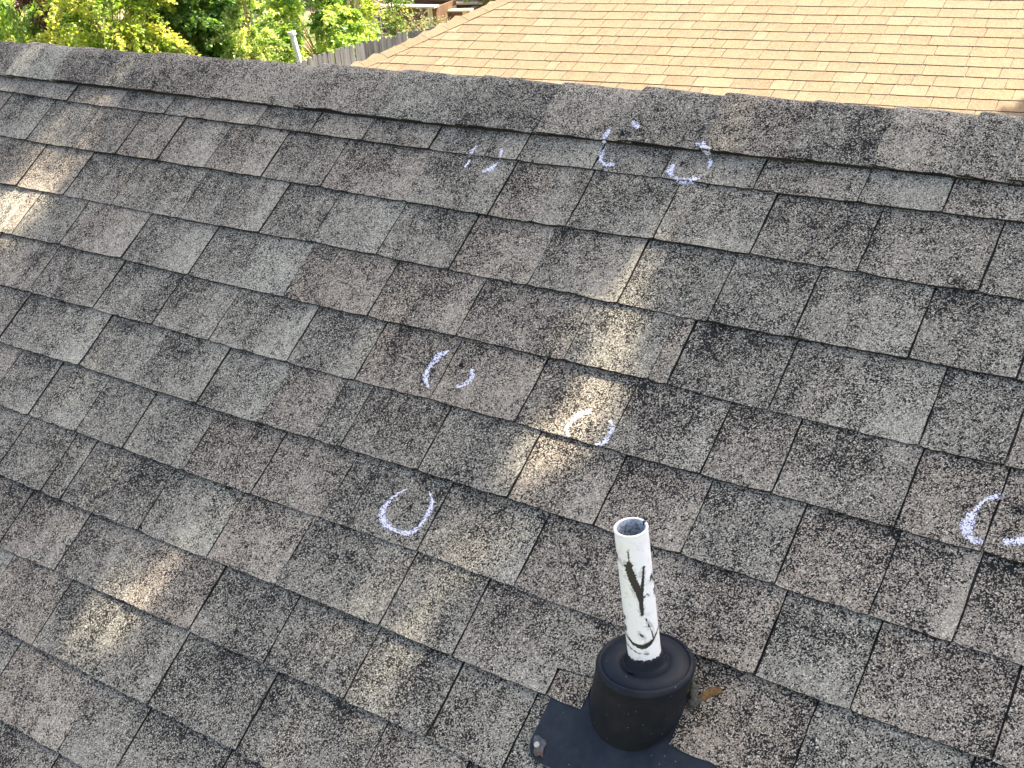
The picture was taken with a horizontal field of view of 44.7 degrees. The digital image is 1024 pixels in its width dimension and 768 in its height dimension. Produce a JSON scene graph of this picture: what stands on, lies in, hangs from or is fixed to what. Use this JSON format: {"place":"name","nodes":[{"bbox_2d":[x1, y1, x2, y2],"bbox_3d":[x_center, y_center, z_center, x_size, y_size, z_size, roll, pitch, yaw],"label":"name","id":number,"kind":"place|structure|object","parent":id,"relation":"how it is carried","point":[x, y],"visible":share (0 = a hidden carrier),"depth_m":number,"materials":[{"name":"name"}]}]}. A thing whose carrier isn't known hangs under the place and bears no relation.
{"place":"outdoors","nodes":[
{"label":"outdoors","id":0,"kind":"place"},
{"bbox_2d":[3,0,406,60],"bbox_3d":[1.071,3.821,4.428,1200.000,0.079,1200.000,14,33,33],"label":"ground","id":1,"kind":"structure","parent":0,"point":[307,10],"depth_m":30.84,"materials":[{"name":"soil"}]},
{"bbox_2d":[9,0,74,42],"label":"shrub","id":2,"kind":"object","parent":1,"relation":"on","point":[22,4],"visible":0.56,"depth_m":17.24,"materials":[{"name":"green plant"}]},
{"bbox_2d":[0,0,86,43],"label":"peach shrub","id":3,"kind":"object","parent":1,"relation":"on","point":[8,15],"visible":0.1,"depth_m":17.39,"materials":[{"name":"green plant"}]},
{"bbox_2d":[8,4,112,45],"bbox_3d":[-6.132,-4.131,18.030,1.964,2.918,2.116,14,33,33],"label":"leafy shrub","id":4,"kind":"object","parent":1,"relation":"on","point":[27,24],"visible":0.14,"depth_m":17.35,"materials":[{"name":"green plant"}]},
{"bbox_2d":[26,0,218,55],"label":"vine covered shrub","id":5,"kind":"object","parent":1,"relation":"on","point":[129,35],"visible":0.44,"depth_m":16.50,"materials":[{"name":"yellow plant"}]},
{"bbox_2d":[11,0,316,58],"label":"background hedge","id":6,"kind":"object","parent":1,"relation":"on","point":[259,11],"visible":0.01,"depth_m":21.20,"materials":[{"name":"green plant"}]},
{"bbox_2d":[118,0,256,59],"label":"ivy mass","id":7,"kind":"object","parent":1,"relation":"on","point":[192,19],"visible":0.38,"depth_m":17.25,"materials":[{"name":"green plant"}]},
{"bbox_2d":[210,0,292,62],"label":"privet shrub","id":8,"kind":"object","parent":1,"relation":"on","point":[251,43],"visible":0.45,"depth_m":16.64,"materials":[{"name":"green plant"}]},
{"bbox_2d":[287,30,301,62],"bbox_3d":[-2.842,-3.928,17.692,0.397,2.143,0.120,6,29,21],"label":"white post","id":9,"kind":"object","parent":1,"relation":"on","point":[294,43],"visible":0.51,"depth_m":17.31,"materials":[{"name":"plastic"}]},
{"bbox_2d":[244,0,380,63],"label":"trellis vine","id":10,"kind":"object","parent":1,"relation":"on","point":[329,16],"visible":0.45,"depth_m":18.16,"materials":[{"name":"green plant"}]},
{"bbox_2d":[320,0,393,40],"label":"garden vine","id":11,"kind":"object","parent":1,"relation":"on","point":[366,9],"visible":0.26,"depth_m":21.24,"materials":[{"name":"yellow plant"}]},
{"bbox_2d":[325,30,407,50],"bbox_3d":[-2.206,-4.667,19.600,1.523,1.814,2.029,6,29,22],"label":"creeping vine","id":12,"kind":"object","parent":1,"relation":"on","point":[362,36],"visible":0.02,"depth_m":19.40,"materials":[{"name":"green plant"}]},
{"bbox_2d":[292,22,444,65],"bbox_3d":[-1.774,-3.895,17.892,16.382,2.000,0.918,-27,34,-36],"label":"wooden fence","id":13,"kind":"object","parent":1,"relation":"on","point":[363,51],"visible":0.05,"depth_m":17.67,"materials":[{"name":"grey wood"}]},
{"bbox_2d":[370,0,391,35],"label":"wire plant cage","id":14,"kind":"object","parent":1,"relation":"on","point":[380,17],"visible":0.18,"depth_m":27.59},
{"bbox_2d":[379,0,413,36],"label":"garden sapling","id":15,"kind":"object","parent":1,"relation":"on","point":[395,29],"visible":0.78,"depth_m":25.78,"materials":[{"name":"green plant"}]},
{"bbox_2d":[359,0,456,31],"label":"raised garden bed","id":16,"kind":"object","parent":1,"relation":"on","point":[437,9],"visible":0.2,"depth_m":27.70,"materials":[{"name":"plant"}]},
{"bbox_2d":[398,8,450,34],"bbox_3d":[-1.871,-7.535,26.754,1.866,0.987,1.123,14,33,33],"label":"sage bush","id":17,"kind":"object","parent":1,"relation":"on","point":[423,25],"visible":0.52,"depth_m":26.67,"materials":[{"name":"beige plant"}]},
{"bbox_2d":[447,1,484,19],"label":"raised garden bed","id":18,"kind":"object","parent":1,"relation":"on","point":[460,10],"visible":0.25,"depth_m":27.89,"materials":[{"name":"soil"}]},
{"bbox_2d":[350,0,1023,116],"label":"tan shingled house","id":19,"kind":"structure","parent":1,"relation":"on","point":[963,56],"depth_m":9.12,"materials":[{"name":"beige"}]},
{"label":"wooden fence","id":20,"kind":"object","parent":1,"relation":"on","visible":0},
{"bbox_2d":[463,0,495,7],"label":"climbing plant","id":21,"kind":"object","parent":20,"relation":"attached to","point":[464,1],"visible":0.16,"depth_m":28.30,"materials":[{"name":"green plant"}]},
{"bbox_2d":[317,0,368,33],"bbox_3d":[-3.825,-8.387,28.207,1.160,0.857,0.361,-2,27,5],"label":"building","id":22,"kind":"structure","parent":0,"point":[348,7],"depth_m":28.17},
{"bbox_2d":[0,41,1023,767],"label":"dark shingled house","id":23,"kind":"structure","parent":0,"point":[358,417],"depth_m":2.29,"materials":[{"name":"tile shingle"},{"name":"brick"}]},
{"bbox_2d":[530,632,721,767],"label":"pipe flashing","id":24,"kind":"object","parent":23,"relation":"on","point":[629,713],"visible":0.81,"depth_m":1.85,"materials":[{"name":"rubber"}]},
{"bbox_2d":[613,517,660,660],"bbox_3d":[0.183,0.306,1.803,0.049,0.228,0.071,-20,30,-26],"label":"vent pipe","id":25,"kind":"object","parent":24,"relation":"on","point":[633,551],"visible":1,"depth_m":1.78,"materials":[{"name":"white paint"}]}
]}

